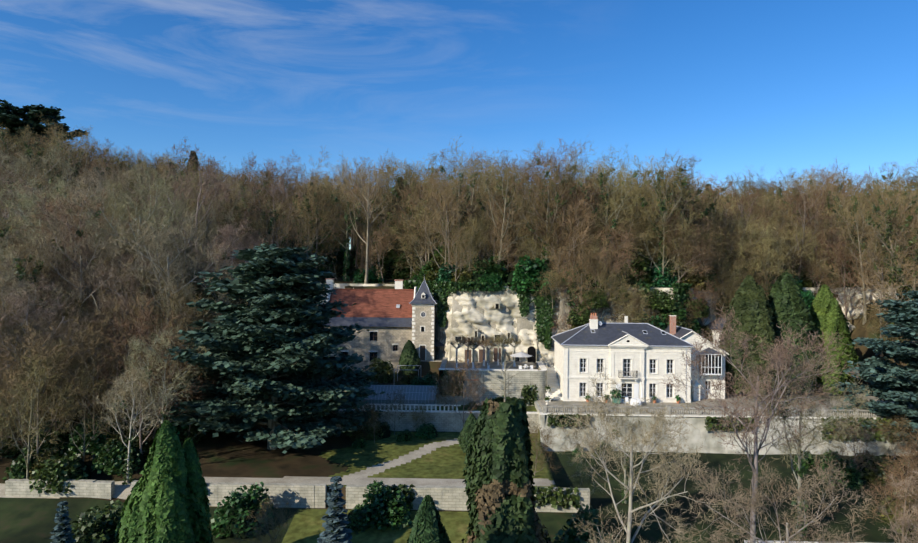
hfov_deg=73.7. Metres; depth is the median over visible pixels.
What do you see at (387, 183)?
forest tree
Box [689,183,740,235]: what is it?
forest tree
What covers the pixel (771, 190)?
forest tree
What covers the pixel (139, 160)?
forest tree
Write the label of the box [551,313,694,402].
house
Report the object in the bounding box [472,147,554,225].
forest tree
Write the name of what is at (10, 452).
slope shrub
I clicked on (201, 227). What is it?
slope tree
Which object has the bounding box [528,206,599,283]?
cliff top scrub
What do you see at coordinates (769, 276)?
cliff top evergreen
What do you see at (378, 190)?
forest tree
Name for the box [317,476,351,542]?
blue spruce tree
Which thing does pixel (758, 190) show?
forest sapling
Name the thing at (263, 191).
forest tree
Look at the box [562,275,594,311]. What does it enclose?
cliff ledge scrub
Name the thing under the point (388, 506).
garden shrub
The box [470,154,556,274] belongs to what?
forest tree
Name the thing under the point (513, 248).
cliff top scrub
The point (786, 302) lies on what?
cypress tree
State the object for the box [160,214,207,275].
slope tree
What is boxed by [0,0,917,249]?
sky
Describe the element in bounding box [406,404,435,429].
twiggy bush
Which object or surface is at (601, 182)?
forest tree
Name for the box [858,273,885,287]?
understory shrub
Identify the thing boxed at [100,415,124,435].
slope shrub
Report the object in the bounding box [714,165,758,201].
forest tree
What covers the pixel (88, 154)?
forest tree
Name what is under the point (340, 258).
forest holly tree
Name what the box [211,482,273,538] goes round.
garden shrub
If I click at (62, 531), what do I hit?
blue spruce tree
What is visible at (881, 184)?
forest tree
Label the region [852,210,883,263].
forest sapling
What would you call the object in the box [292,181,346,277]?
forest tree
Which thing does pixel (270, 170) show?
forest tree
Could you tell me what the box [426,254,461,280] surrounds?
cliff top shrub
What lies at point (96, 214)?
forest tree
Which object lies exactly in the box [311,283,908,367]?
cliff rock
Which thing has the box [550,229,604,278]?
forest sapling
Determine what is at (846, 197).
forest tree
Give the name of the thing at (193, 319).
slope tree
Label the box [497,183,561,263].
cliff top scrub
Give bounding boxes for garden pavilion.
[706,318,725,345]
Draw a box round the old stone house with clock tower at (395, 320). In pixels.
[323,278,444,371]
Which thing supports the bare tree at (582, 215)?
on the terrain
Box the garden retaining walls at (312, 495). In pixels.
[5,357,916,512]
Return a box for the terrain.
[0,219,917,542]
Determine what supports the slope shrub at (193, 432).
on the terrain
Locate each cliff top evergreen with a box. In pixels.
[418,262,436,280]
[479,272,502,291]
[708,261,735,281]
[751,265,773,286]
[771,268,792,281]
[776,263,807,286]
[791,268,812,287]
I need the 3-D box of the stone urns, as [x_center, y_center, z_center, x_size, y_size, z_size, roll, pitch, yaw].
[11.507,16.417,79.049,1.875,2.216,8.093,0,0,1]
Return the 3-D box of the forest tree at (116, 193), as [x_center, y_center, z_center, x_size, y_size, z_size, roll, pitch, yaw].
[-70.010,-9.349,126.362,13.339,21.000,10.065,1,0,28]
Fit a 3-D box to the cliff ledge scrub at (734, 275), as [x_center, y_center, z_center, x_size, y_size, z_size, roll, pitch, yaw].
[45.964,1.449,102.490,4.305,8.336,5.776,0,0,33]
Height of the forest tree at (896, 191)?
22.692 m
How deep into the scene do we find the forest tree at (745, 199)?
126.31 m
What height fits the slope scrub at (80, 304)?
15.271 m
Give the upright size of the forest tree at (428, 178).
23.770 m
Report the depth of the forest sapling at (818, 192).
144.18 m
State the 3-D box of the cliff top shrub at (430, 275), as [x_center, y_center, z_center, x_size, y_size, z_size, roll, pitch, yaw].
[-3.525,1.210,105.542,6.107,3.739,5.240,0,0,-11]
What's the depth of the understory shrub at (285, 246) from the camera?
143.56 m
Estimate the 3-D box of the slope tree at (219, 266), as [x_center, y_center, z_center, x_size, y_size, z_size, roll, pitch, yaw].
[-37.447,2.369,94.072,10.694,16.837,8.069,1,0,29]
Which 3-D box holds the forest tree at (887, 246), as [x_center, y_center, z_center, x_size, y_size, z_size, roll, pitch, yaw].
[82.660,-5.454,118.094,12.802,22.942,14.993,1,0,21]
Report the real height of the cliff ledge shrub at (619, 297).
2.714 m
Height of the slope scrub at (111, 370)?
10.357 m
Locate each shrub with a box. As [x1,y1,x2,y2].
[0,423,25,457]
[2,446,44,480]
[11,410,47,427]
[21,422,35,445]
[25,429,71,457]
[28,450,90,493]
[29,448,57,478]
[33,420,67,435]
[64,400,92,421]
[67,423,114,455]
[68,413,106,452]
[70,499,123,542]
[91,437,145,474]
[96,363,139,401]
[98,438,128,470]
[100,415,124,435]
[107,434,143,446]
[116,413,153,435]
[122,430,151,459]
[131,395,160,426]
[137,388,182,421]
[148,320,170,342]
[170,402,208,434]
[179,423,205,443]
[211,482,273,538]
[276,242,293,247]
[326,366,356,380]
[332,260,352,276]
[345,502,375,533]
[349,246,365,263]
[353,266,384,283]
[362,480,411,530]
[363,377,376,384]
[364,421,391,439]
[368,357,395,379]
[377,370,395,383]
[396,429,413,441]
[399,340,420,375]
[400,373,415,384]
[409,267,421,279]
[410,275,419,279]
[411,374,437,386]
[414,423,437,438]
[423,269,438,280]
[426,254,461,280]
[426,371,438,379]
[436,262,459,282]
[449,267,473,281]
[457,276,473,290]
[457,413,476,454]
[466,401,478,409]
[467,254,506,281]
[502,265,520,285]
[509,255,550,291]
[537,262,561,286]
[554,503,616,542]
[561,260,589,285]
[566,303,590,324]
[569,323,584,329]
[571,445,585,456]
[573,262,612,291]
[593,443,612,456]
[609,286,630,302]
[613,278,629,287]
[633,314,669,329]
[645,251,660,281]
[647,289,676,310]
[657,301,686,319]
[669,317,691,328]
[676,261,711,290]
[677,268,697,287]
[683,255,715,278]
[697,323,712,340]
[700,274,716,290]
[715,294,733,318]
[765,285,772,298]
[793,275,802,289]
[793,451,818,469]
[818,450,863,489]
[850,451,883,476]
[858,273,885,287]
[860,454,917,490]
[879,484,917,536]
[893,281,916,290]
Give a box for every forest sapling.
[0,130,35,178]
[0,184,38,245]
[13,281,94,353]
[24,293,103,355]
[25,140,75,191]
[59,295,131,359]
[92,148,135,195]
[128,155,161,192]
[135,276,205,350]
[146,188,219,262]
[149,163,184,193]
[178,184,244,259]
[209,234,255,299]
[213,170,247,232]
[229,223,278,260]
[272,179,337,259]
[276,203,308,246]
[289,191,340,257]
[306,221,354,279]
[343,211,405,265]
[350,220,377,266]
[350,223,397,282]
[355,219,382,265]
[385,190,434,277]
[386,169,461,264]
[392,179,439,258]
[449,174,492,231]
[466,178,518,252]
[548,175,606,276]
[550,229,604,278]
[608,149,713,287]
[632,175,671,234]
[682,220,728,278]
[725,257,770,299]
[741,179,787,222]
[754,189,775,229]
[796,236,853,269]
[802,173,855,242]
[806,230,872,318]
[847,263,887,291]
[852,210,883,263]
[852,237,888,284]
[857,299,914,362]
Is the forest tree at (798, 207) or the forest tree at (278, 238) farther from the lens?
the forest tree at (798, 207)
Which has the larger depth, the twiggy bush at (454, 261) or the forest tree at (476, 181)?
the forest tree at (476, 181)
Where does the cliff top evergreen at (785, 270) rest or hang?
on the terrain
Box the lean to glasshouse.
[361,365,460,410]
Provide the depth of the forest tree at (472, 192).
134.04 m
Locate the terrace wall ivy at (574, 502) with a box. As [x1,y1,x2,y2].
[206,370,916,510]
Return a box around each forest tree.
[0,123,46,203]
[0,128,82,225]
[0,132,31,176]
[0,137,22,175]
[0,143,83,223]
[0,145,26,175]
[0,161,61,236]
[0,163,23,229]
[0,168,45,223]
[0,169,52,262]
[0,174,104,284]
[0,181,42,235]
[0,193,22,261]
[0,232,97,368]
[2,208,98,270]
[6,128,81,181]
[8,203,144,378]
[9,132,72,163]
[9,177,129,266]
[10,237,57,296]
[12,198,55,245]
[18,172,73,221]
[28,148,64,170]
[29,199,148,313]
[30,177,76,201]
[34,186,124,260]
[35,111,108,179]
[35,166,71,194]
[39,131,99,191]
[39,145,104,192]
[45,141,86,211]
[58,172,107,218]
[61,134,112,177]
[63,169,95,214]
[64,162,154,221]
[65,157,132,187]
[66,141,110,167]
[70,159,90,186]
[71,139,118,183]
[73,221,187,351]
[76,164,130,216]
[79,165,114,188]
[86,166,183,231]
[88,147,144,178]
[90,192,205,323]
[91,151,117,176]
[95,146,137,169]
[95,178,141,226]
[101,172,153,209]
[103,154,138,181]
[110,163,165,206]
[112,152,134,166]
[120,149,176,186]
[122,151,161,172]
[124,189,183,255]
[124,193,151,224]
[128,226,212,350]
[129,181,221,231]
[134,159,167,181]
[135,152,180,173]
[142,151,183,178]
[147,169,196,215]
[147,184,247,282]
[154,157,203,187]
[157,148,206,174]
[159,164,203,183]
[167,155,237,198]
[169,146,204,172]
[173,162,252,265]
[178,159,213,180]
[178,159,233,237]
[184,183,235,244]
[185,196,231,266]
[196,170,267,244]
[207,177,257,250]
[214,187,275,248]
[215,161,266,208]
[220,169,279,240]
[225,149,324,243]
[229,228,266,255]
[235,165,278,229]
[235,198,304,246]
[240,158,299,224]
[241,152,281,239]
[242,185,295,242]
[243,195,341,257]
[251,170,296,243]
[262,182,331,260]
[271,168,330,254]
[271,170,298,243]
[272,176,310,247]
[283,169,326,245]
[288,171,350,236]
[289,174,353,281]
[289,176,358,227]
[292,146,345,197]
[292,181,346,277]
[315,186,373,280]
[321,157,403,283]
[324,171,351,238]
[328,174,362,249]
[330,169,370,264]
[330,171,358,232]
[331,183,380,268]
[332,151,390,234]
[332,157,401,268]
[333,181,374,250]
[337,163,405,263]
[343,180,408,268]
[346,157,379,248]
[357,168,411,212]
[365,154,419,224]
[370,151,444,254]
[371,181,389,221]
[381,164,437,269]
[387,155,461,192]
[399,151,469,261]
[411,166,477,264]
[415,149,496,269]
[415,165,453,245]
[420,182,471,260]
[425,148,486,237]
[428,137,503,261]
[450,158,492,206]
[458,148,513,258]
[460,151,502,260]
[460,157,488,218]
[463,167,525,257]
[467,159,520,219]
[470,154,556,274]
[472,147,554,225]
[474,165,546,235]
[476,163,526,234]
[482,161,539,270]
[503,137,619,274]
[505,154,585,271]
[509,140,597,265]
[524,172,579,226]
[544,174,592,250]
[551,156,610,249]
[562,145,639,236]
[565,159,626,232]
[567,152,653,270]
[600,155,667,229]
[623,169,668,247]
[627,149,708,274]
[639,167,705,231]
[653,167,731,249]
[654,178,706,262]
[667,174,716,203]
[685,186,717,221]
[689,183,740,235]
[690,175,740,256]
[709,182,780,257]
[712,174,760,233]
[713,164,773,253]
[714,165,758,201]
[718,194,754,246]
[725,191,791,255]
[737,185,782,232]
[742,176,771,243]
[750,178,784,201]
[758,195,793,267]
[761,200,806,265]
[762,168,816,230]
[762,176,823,263]
[771,175,834,279]
[774,183,824,268]
[782,165,836,263]
[783,170,842,259]
[792,174,864,260]
[799,155,869,243]
[801,193,862,265]
[804,196,899,324]
[811,171,868,214]
[813,185,876,262]
[816,215,858,286]
[817,164,880,250]
[822,180,883,266]
[828,175,881,246]
[844,227,917,341]
[844,233,917,358]
[853,193,917,302]
[854,160,917,251]
[854,188,916,287]
[858,172,914,209]
[859,175,914,257]
[862,251,917,365]
[864,180,892,260]
[865,185,917,248]
[870,157,917,208]
[871,177,917,255]
[872,188,917,249]
[882,186,914,257]
[888,174,917,196]
[891,195,917,239]
[893,213,917,257]
[894,217,917,273]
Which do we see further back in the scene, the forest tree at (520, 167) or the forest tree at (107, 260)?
the forest tree at (520, 167)
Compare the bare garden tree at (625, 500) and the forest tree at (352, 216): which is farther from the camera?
the forest tree at (352, 216)
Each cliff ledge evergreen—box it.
[582,288,608,308]
[686,316,700,334]
[687,297,709,317]
[697,325,708,337]
[799,289,814,308]
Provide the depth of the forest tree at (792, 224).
132.97 m
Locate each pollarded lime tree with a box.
[445,336,466,367]
[461,335,473,364]
[464,336,480,367]
[475,337,490,365]
[481,337,498,368]
[490,334,505,364]
[494,333,513,368]
[509,337,522,366]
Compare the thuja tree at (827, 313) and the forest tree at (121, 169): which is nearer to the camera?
the thuja tree at (827, 313)
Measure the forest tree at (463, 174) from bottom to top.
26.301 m
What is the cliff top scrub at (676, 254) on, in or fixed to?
on the terrain
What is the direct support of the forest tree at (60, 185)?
on the terrain
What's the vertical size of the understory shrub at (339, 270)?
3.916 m
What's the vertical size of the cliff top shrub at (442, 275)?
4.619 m
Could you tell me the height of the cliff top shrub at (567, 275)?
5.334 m
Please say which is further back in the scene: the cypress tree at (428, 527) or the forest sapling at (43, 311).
the forest sapling at (43, 311)
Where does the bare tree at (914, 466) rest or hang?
on the terrain
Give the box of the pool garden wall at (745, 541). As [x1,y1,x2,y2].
[744,540,869,542]
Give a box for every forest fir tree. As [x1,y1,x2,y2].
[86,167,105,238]
[165,162,175,186]
[377,177,415,268]
[457,208,475,263]
[704,184,727,258]
[842,207,868,259]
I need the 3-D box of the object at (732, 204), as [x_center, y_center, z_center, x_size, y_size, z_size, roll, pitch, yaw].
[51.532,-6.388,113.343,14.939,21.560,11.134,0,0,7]
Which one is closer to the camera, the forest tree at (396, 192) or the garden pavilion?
the garden pavilion
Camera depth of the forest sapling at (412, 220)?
116.00 m
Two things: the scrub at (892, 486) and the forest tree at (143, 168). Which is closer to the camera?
the scrub at (892, 486)
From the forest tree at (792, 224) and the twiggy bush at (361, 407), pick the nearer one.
the twiggy bush at (361, 407)
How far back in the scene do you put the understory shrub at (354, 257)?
143.39 m
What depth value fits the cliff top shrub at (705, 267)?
105.83 m
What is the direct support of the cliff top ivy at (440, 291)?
on the cliff rock
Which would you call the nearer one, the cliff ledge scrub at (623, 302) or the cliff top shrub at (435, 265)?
the cliff ledge scrub at (623, 302)
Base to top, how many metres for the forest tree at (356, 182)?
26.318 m
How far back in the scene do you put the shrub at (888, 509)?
56.38 m
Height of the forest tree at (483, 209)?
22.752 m
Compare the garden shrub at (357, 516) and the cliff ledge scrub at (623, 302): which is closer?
the garden shrub at (357, 516)
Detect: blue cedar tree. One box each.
[159,242,384,453]
[830,290,917,447]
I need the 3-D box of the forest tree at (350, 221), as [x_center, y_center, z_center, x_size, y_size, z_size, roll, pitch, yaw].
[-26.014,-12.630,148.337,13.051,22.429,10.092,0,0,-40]
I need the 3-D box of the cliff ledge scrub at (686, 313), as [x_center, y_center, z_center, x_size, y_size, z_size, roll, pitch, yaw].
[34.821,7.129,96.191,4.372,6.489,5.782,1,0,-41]
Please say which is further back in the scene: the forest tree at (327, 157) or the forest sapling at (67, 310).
the forest tree at (327, 157)
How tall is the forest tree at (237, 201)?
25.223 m
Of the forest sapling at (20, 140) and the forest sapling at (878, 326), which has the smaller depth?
the forest sapling at (878, 326)
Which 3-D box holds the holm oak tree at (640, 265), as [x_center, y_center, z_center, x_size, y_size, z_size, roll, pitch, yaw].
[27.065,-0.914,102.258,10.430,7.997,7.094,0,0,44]
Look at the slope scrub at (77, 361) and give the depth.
74.38 m
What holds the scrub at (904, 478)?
on the terrain
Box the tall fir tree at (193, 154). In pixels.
[187,150,201,190]
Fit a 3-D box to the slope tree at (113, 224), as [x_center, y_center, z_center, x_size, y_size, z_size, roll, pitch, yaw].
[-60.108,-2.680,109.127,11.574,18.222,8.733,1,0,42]
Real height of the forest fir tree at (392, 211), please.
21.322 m
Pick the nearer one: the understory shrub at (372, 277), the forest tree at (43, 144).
the understory shrub at (372, 277)
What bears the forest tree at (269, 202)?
on the terrain
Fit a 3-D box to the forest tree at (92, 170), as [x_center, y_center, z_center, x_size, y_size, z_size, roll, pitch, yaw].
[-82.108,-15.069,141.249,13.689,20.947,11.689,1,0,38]
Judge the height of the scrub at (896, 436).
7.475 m
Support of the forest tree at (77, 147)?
on the terrain
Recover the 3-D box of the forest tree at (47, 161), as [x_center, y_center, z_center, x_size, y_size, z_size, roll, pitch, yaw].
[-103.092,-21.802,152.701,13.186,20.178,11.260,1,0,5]
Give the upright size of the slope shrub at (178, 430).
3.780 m
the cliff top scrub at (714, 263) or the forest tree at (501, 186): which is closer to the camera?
the cliff top scrub at (714, 263)
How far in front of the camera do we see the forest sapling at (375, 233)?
126.10 m
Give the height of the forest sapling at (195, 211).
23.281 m
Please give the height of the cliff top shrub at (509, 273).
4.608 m
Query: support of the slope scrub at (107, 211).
on the terrain
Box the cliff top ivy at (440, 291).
[403,280,803,348]
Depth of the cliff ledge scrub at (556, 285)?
96.10 m
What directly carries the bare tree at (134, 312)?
on the terrain
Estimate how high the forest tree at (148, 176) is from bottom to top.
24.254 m
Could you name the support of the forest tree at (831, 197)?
on the terrain
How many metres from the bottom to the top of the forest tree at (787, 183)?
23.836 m
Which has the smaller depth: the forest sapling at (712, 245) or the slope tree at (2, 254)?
the slope tree at (2, 254)
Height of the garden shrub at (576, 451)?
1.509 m
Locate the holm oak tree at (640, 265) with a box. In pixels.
[602,244,652,287]
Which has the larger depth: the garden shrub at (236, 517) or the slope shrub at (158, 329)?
the slope shrub at (158, 329)
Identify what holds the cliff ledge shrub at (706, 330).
on the cliff rock
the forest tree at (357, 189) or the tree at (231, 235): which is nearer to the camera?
the tree at (231, 235)
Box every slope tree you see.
[0,219,22,273]
[0,221,97,271]
[0,228,101,329]
[0,229,71,324]
[0,274,109,432]
[25,227,149,353]
[41,238,137,362]
[58,249,135,323]
[71,275,148,369]
[79,255,177,360]
[86,292,139,368]
[95,241,174,345]
[95,364,174,484]
[104,208,142,240]
[123,325,212,427]
[133,272,237,345]
[149,207,219,278]
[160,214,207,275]
[176,310,221,346]
[185,236,243,314]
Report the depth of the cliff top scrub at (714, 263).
105.34 m
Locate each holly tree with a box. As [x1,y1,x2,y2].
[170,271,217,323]
[308,234,348,271]
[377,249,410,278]
[430,245,471,271]
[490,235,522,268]
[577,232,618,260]
[811,260,859,287]
[871,255,917,283]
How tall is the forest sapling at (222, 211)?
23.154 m
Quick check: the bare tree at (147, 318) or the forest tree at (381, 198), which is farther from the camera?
the forest tree at (381, 198)
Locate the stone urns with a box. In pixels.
[544,385,550,404]
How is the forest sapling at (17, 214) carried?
on the terrain
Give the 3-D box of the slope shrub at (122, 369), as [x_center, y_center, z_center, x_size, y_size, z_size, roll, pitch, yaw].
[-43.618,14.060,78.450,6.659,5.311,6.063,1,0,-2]
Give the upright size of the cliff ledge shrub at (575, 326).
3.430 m
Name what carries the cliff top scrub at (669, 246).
on the terrain
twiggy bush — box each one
[232,497,297,542]
[350,399,380,431]
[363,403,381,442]
[375,389,407,434]
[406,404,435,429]
[425,371,466,410]
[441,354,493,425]
[447,249,465,271]
[502,240,533,270]
[528,421,559,476]
[547,260,561,272]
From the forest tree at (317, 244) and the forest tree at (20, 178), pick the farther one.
the forest tree at (20, 178)
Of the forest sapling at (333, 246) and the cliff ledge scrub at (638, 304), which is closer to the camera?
the cliff ledge scrub at (638, 304)
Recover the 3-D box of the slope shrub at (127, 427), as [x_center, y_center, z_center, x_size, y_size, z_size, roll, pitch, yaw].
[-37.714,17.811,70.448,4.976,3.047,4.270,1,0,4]
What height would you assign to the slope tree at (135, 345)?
15.884 m
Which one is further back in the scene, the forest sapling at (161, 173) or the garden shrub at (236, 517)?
the forest sapling at (161, 173)
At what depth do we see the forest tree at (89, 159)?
166.28 m
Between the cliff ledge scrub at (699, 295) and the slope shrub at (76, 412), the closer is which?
the slope shrub at (76, 412)
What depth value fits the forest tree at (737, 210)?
135.42 m
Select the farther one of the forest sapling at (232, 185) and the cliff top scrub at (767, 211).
the forest sapling at (232, 185)
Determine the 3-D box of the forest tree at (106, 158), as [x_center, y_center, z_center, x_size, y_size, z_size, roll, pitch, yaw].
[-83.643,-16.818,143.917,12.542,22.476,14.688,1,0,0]
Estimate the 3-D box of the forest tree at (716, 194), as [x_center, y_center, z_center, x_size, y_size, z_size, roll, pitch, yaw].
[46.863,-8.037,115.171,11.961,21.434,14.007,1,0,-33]
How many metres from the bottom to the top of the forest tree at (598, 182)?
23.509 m
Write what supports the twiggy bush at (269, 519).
on the terrain
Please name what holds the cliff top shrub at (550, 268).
on the terrain
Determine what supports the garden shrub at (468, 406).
on the terrain
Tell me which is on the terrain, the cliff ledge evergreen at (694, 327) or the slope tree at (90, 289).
the slope tree at (90, 289)
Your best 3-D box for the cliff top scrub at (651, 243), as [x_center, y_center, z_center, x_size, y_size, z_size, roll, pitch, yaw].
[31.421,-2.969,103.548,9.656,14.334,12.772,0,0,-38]
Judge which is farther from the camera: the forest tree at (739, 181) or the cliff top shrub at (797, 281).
the forest tree at (739, 181)
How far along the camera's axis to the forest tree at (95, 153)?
169.66 m
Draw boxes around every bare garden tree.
[0,251,79,332]
[0,267,55,423]
[13,171,121,250]
[37,158,194,352]
[99,208,237,326]
[114,137,261,292]
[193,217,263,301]
[548,363,733,542]
[597,400,657,503]
[661,305,859,542]
[673,454,877,542]
[742,352,879,540]
[875,475,917,542]
[894,469,917,542]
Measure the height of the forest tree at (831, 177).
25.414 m
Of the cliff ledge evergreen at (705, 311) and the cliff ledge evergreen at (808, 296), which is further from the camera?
the cliff ledge evergreen at (808, 296)
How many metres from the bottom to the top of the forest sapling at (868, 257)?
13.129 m
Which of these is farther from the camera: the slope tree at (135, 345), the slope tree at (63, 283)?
the slope tree at (63, 283)
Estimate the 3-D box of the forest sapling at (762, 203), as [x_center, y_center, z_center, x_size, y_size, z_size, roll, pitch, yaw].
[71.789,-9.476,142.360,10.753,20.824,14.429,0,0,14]
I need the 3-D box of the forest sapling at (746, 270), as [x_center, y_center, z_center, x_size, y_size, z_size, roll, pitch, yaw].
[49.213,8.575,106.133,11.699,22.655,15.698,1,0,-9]
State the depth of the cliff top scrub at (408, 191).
110.54 m
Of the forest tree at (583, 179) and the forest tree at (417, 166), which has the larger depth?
the forest tree at (417, 166)
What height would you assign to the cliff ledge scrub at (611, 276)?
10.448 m
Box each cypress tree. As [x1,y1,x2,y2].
[407,495,450,542]
[462,357,552,542]
[719,275,781,394]
[768,272,824,393]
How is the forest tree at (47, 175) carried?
on the terrain
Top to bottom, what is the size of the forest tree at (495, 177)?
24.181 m
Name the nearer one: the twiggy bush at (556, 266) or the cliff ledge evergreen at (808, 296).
the twiggy bush at (556, 266)
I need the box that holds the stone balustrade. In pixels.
[542,404,900,417]
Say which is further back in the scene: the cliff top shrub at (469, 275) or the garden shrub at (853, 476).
the cliff top shrub at (469, 275)
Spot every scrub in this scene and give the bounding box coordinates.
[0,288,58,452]
[0,309,25,391]
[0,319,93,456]
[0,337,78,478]
[0,369,36,458]
[0,378,27,451]
[0,389,48,453]
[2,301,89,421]
[4,353,60,434]
[9,382,72,445]
[17,337,85,411]
[24,245,90,327]
[24,350,96,421]
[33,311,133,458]
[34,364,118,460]
[35,353,87,429]
[41,292,89,354]
[44,327,97,401]
[49,315,118,393]
[56,291,107,365]
[63,352,121,424]
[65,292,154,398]
[67,316,139,387]
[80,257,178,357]
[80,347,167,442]
[81,231,166,354]
[81,346,123,381]
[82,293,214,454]
[92,394,155,441]
[100,191,134,253]
[115,342,221,438]
[119,368,162,420]
[121,220,184,344]
[127,337,186,400]
[135,377,179,431]
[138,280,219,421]
[140,319,180,363]
[156,363,230,438]
[158,290,219,362]
[175,258,200,302]
[201,268,250,321]
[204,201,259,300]
[221,237,271,303]
[389,170,476,263]
[392,213,439,276]
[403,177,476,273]
[435,212,496,270]
[440,227,480,280]
[449,211,492,270]
[465,207,530,270]
[476,213,518,270]
[484,192,534,270]
[488,224,539,270]
[490,192,541,265]
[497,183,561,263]
[503,227,553,271]
[517,208,572,263]
[521,160,594,273]
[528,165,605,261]
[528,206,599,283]
[533,269,563,308]
[537,270,568,324]
[542,229,582,277]
[551,275,596,328]
[551,311,573,334]
[556,221,612,272]
[556,247,599,305]
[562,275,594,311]
[574,188,632,265]
[577,243,611,312]
[580,179,658,273]
[583,244,617,308]
[584,264,624,322]
[586,235,630,310]
[586,262,637,320]
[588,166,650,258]
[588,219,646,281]
[593,282,644,322]
[595,227,638,270]
[609,203,650,265]
[614,284,656,325]
[616,220,654,262]
[617,284,652,322]
[618,282,659,321]
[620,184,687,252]
[620,297,644,322]
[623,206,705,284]
[626,218,684,272]
[641,202,691,267]
[645,220,693,284]
[646,311,677,327]
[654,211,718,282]
[660,227,692,282]
[670,299,694,325]
[673,222,736,282]
[682,200,722,254]
[682,285,713,321]
[693,279,726,325]
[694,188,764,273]
[699,217,773,279]
[699,248,731,279]
[704,275,739,313]
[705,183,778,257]
[706,259,743,307]
[711,272,743,317]
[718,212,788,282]
[724,257,745,288]
[725,247,761,286]
[729,239,767,280]
[734,196,787,267]
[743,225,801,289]
[753,232,787,267]
[753,267,774,296]
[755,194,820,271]
[757,255,784,286]
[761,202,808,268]
[771,215,838,273]
[778,222,843,280]
[779,248,808,277]
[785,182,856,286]
[801,257,846,294]
[823,416,885,476]
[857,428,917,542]
[872,414,917,461]
[873,464,917,516]
[875,428,917,536]
[902,473,917,532]
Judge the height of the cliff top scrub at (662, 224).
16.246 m
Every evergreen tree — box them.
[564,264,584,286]
[650,257,677,287]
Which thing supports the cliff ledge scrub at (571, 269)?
on the terrain
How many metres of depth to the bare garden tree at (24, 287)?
68.11 m
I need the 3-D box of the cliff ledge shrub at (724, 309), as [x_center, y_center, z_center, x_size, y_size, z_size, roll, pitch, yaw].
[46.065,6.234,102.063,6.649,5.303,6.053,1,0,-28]
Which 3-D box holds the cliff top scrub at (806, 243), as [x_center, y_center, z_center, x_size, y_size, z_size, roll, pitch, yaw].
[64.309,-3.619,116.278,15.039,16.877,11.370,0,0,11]
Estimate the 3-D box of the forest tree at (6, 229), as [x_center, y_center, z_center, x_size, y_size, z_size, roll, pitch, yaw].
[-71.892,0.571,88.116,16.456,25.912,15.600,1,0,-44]
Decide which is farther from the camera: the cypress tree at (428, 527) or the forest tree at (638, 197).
the forest tree at (638, 197)
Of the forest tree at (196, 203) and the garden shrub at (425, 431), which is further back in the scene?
the forest tree at (196, 203)
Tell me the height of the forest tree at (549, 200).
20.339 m
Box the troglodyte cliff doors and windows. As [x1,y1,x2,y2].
[454,302,536,362]
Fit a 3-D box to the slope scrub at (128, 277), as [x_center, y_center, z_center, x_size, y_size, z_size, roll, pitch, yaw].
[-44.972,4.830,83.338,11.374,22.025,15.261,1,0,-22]
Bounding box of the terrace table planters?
[509,352,680,404]
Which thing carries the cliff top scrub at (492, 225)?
on the terrain
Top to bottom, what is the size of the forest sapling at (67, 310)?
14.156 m
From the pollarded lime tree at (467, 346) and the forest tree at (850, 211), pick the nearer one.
the pollarded lime tree at (467, 346)
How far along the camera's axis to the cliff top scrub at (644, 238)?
101.00 m
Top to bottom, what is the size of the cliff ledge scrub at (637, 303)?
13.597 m
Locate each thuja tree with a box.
[115,420,213,542]
[807,284,863,394]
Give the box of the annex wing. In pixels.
[663,325,728,400]
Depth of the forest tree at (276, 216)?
112.29 m
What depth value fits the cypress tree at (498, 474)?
43.10 m
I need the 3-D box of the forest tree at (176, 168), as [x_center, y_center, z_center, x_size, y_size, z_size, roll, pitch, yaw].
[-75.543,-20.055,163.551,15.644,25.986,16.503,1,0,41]
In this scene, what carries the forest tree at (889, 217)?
on the terrain
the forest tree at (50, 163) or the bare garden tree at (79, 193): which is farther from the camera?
the forest tree at (50, 163)
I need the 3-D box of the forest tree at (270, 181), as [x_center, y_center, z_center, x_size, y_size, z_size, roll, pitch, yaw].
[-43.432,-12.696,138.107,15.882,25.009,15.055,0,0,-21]
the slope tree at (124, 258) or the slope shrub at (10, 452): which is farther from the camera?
the slope tree at (124, 258)
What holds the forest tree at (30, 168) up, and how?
on the terrain
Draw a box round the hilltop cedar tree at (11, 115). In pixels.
[0,99,89,177]
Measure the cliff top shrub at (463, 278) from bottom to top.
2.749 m
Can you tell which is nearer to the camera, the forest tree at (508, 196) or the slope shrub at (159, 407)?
the slope shrub at (159, 407)
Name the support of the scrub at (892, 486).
on the terrain
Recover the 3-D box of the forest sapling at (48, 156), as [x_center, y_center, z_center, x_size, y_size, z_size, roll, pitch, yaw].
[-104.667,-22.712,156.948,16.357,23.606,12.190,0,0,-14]
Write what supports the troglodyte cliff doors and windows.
attached to the cliff rock
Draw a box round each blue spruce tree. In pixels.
[50,501,75,542]
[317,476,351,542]
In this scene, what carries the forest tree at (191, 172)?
on the terrain
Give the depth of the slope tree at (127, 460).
61.09 m
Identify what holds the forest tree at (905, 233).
on the terrain

